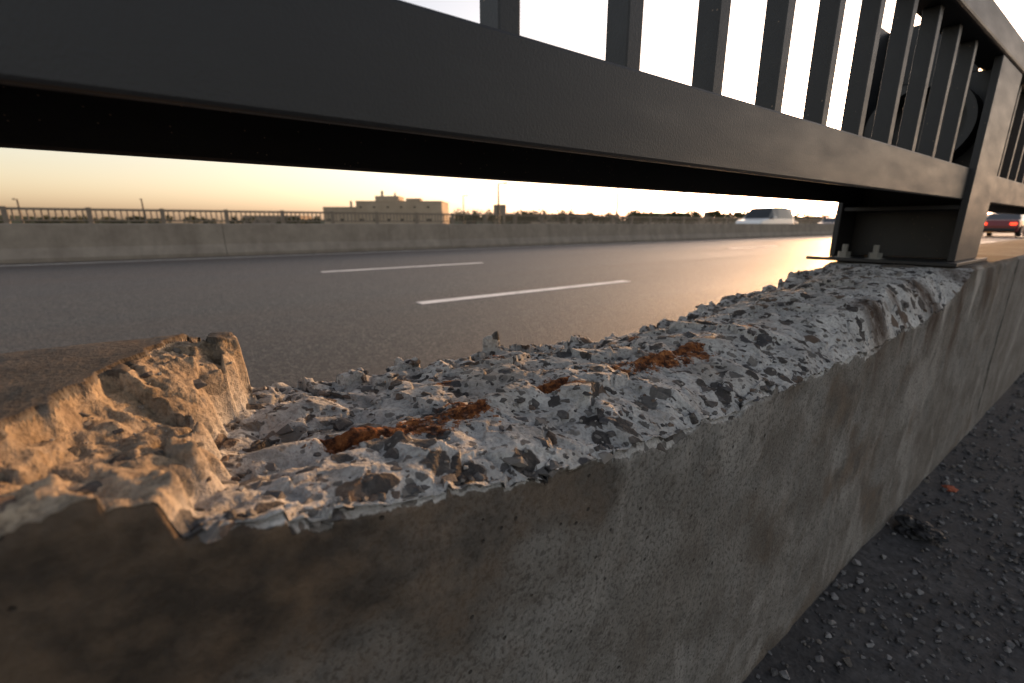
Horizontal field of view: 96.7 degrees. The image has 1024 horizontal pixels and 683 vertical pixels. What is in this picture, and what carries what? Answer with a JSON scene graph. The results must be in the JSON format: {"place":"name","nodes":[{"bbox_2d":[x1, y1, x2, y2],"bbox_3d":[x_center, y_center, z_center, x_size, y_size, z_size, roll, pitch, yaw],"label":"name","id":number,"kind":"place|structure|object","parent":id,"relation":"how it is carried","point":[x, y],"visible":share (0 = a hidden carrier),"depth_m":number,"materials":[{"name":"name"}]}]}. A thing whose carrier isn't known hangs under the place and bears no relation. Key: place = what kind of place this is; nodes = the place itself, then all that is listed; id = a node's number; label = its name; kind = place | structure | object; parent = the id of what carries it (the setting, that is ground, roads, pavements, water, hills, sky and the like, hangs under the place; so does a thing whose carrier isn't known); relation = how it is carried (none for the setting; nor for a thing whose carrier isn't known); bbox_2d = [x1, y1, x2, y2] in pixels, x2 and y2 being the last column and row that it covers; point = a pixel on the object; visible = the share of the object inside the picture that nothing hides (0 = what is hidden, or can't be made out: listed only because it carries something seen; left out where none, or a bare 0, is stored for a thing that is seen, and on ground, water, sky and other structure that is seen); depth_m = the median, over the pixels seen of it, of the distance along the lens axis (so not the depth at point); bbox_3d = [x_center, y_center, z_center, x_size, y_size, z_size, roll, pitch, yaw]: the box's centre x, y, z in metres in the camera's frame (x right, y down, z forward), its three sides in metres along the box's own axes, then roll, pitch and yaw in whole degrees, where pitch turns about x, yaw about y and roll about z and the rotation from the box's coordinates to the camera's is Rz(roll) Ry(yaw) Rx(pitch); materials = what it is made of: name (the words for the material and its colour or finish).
{"place":"outdoors","nodes":[
{"label":"outdoors","id":0,"kind":"place"},
{"bbox_2d":[243,216,311,223],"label":"warehouse","id":1,"kind":"structure","parent":0,"point":[271,217],"depth_m":318.76,"materials":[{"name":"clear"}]},
{"bbox_2d":[0,214,988,223],"bbox_3d":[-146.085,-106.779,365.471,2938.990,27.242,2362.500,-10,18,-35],"label":"hills","id":2,"kind":"structure","parent":0,"point":[15,217],"depth_m":1280.28,"materials":[{"name":"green plant"}]},
{"bbox_2d":[0,233,1023,387],"bbox_3d":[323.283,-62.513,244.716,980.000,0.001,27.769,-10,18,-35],"label":"road","id":3,"kind":"structure","parent":0,"point":[292,319],"depth_m":4.85,"materials":[{"name":"grey asphalt"}]},
{"bbox_2d":[0,223,833,263],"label":"concrete median barrier","id":4,"kind":"object","parent":3,"relation":"on","point":[40,242],"visible":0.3,"depth_m":11.94,"materials":[{"name":"grey concrete"}]},
{"bbox_2d":[0,206,823,223],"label":"opposite bridge railing","id":5,"kind":"object","parent":4,"relation":"on","point":[6,217],"visible":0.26,"depth_m":26.42,"materials":[{"name":"metal"}]},
{"bbox_2d":[7,236,996,303],"bbox_3d":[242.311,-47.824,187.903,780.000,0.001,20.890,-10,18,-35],"label":"lane markings","id":6,"kind":"object","parent":3,"relation":"on","point":[499,294],"visible":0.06,"depth_m":5.78,"materials":[{"name":"paint"}]},
{"bbox_2d":[0,239,1023,682],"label":"broken concrete parapet","id":7,"kind":"structure","parent":3,"relation":"on","point":[722,489],"depth_m":0.35,"materials":[{"name":"concrete"}]},
{"bbox_2d":[0,0,1023,266],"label":"steel railing","id":8,"kind":"object","parent":7,"relation":"on","point":[916,158],"visible":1,"depth_m":0.38,"materials":[{"name":"black metal"}]},
{"bbox_2d":[735,207,793,223],"bbox_3d":[17.859,-8.503,32.141,4.920,1.870,2.240,-10,18,-35],"label":"silver car","id":9,"kind":"object","parent":3,"relation":"on","point":[772,215],"visible":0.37,"depth_m":31.36,"materials":[{"name":"paint"}]},
{"bbox_2d":[817,217,834,223],"bbox_3d":[35.916,-13.163,50.998,4.630,1.450,2.140,-10,18,-35],"label":"car","id":10,"kind":"object","parent":3,"relation":"on","point":[829,220],"visible":0.16,"depth_m":50.38,"materials":[{"name":"paint"}]},
{"bbox_2d":[982,213,1023,236],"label":"car","id":11,"kind":"object","parent":3,"relation":"on","point":[1002,223],"visible":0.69,"depth_m":27.04,"materials":[{"name":"paint"}]},
{"bbox_2d":[0,0,1023,222],"label":"sky","id":12,"kind":"structure","parent":0,"point":[36,178],"materials":[{"name":"white"}]},
{"bbox_2d":[523,214,614,223],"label":"trees","id":13,"kind":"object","parent":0,"point":[539,219],"depth_m":309.59,"materials":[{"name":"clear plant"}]},
{"bbox_2d":[634,213,721,223],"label":"warehouse","id":14,"kind":"structure","parent":0,"point":[659,214],"depth_m":367.84,"materials":[{"name":"brown glass"}]},
{"bbox_2d":[742,372,1023,682],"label":"sidewalk","id":15,"kind":"structure","parent":0,"point":[972,576],"depth_m":0.79,"materials":[{"name":"grey asphalt"}]},
{"bbox_2d":[893,514,947,541],"bbox_3d":[0.832,0.385,0.936,0.063,0.040,0.087,-3,15,-11],"label":"rubber scrap","id":16,"kind":"object","parent":15,"relation":"on","point":[911,527],"visible":1,"depth_m":0.93,"materials":[{"name":"black rubber"}]},
{"bbox_2d":[941,485,958,491],"bbox_3d":[1.051,0.352,1.093,0.020,0.015,0.032,-10,18,-35],"label":"brick fragment","id":17,"kind":"object","parent":15,"relation":"on","point":[950,488],"visible":1,"depth_m":1.09,"materials":[{"name":"red brick"}]},
{"bbox_2d":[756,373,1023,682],"bbox_3d":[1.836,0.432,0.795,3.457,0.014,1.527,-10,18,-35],"label":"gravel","id":18,"kind":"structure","parent":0,"point":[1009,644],"depth_m":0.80,"materials":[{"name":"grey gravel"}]},
{"label":"ground","id":19,"kind":"structure","parent":0,"visible":0},
{"bbox_2d":[12,198,23,222],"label":"street lamp","id":20,"kind":"object","parent":19,"relation":"on","point":[18,206],"visible":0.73,"depth_m":86.19,"materials":[{"name":"grey metal"}]},
{"bbox_2d":[140,199,146,222],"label":"street lamp","id":21,"kind":"object","parent":19,"relation":"on","point":[143,211],"visible":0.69,"depth_m":96.02,"materials":[{"name":"grey metal"}]},
{"bbox_2d":[323,197,448,223],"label":"building","id":22,"kind":"structure","parent":19,"relation":"on","point":[421,207],"depth_m":250.61,"materials":[{"name":"beige concrete"}]},
{"bbox_2d":[327,206,430,220],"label":"windows","id":23,"kind":"structure","parent":22,"relation":"attached to","point":[388,219],"depth_m":251.09,"materials":[{"name":"grey glass"}]},
{"bbox_2d":[323,196,448,207],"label":"roof parapet","id":24,"kind":"structure","parent":22,"relation":"on","point":[389,201],"depth_m":248.62,"materials":[{"name":"beige concrete"}]},
{"bbox_2d":[0,207,990,223],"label":"distant trees","id":25,"kind":"object","parent":19,"relation":"on","point":[715,213],"visible":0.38,"depth_m":191.35,"materials":[{"name":"green plant"}]},
{"bbox_2d":[493,204,505,213],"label":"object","id":26,"kind":"object","parent":19,"relation":"on","point":[502,209],"visible":0.55,"depth_m":84.41,"materials":[{"name":"concrete"}]},
{"bbox_2d":[498,182,507,223],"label":"street lamp","id":27,"kind":"object","parent":19,"relation":"on","point":[498,201],"visible":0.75,"depth_m":76.42,"materials":[{"name":"grey metal"}]},
{"bbox_2d":[570,193,578,223],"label":"street lamp","id":28,"kind":"object","parent":19,"relation":"on","point":[571,205],"visible":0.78,"depth_m":124.47,"materials":[{"name":"grey metal"}]},
{"bbox_2d":[615,188,618,223],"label":"street lamp","id":29,"kind":"object","parent":19,"relation":"on","point":[617,204],"visible":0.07,"depth_m":81.39,"materials":[{"name":"grey metal"}]},
{"bbox_2d":[673,193,684,223],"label":"street lamp","id":30,"kind":"object","parent":19,"relation":"on","point":[675,203],"visible":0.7,"depth_m":124.32,"materials":[{"name":"grey metal"}]},
{"bbox_2d":[727,196,731,223],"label":"street lamp","id":31,"kind":"object","parent":19,"relation":"on","point":[729,209],"visible":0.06,"depth_m":91.19,"materials":[{"name":"grey metal"}]},
{"bbox_2d":[813,201,817,223],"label":"street lamp","id":32,"kind":"object","parent":19,"relation":"on","point":[815,211],"visible":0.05,"depth_m":105.69,"materials":[{"name":"grey metal"}]}
]}

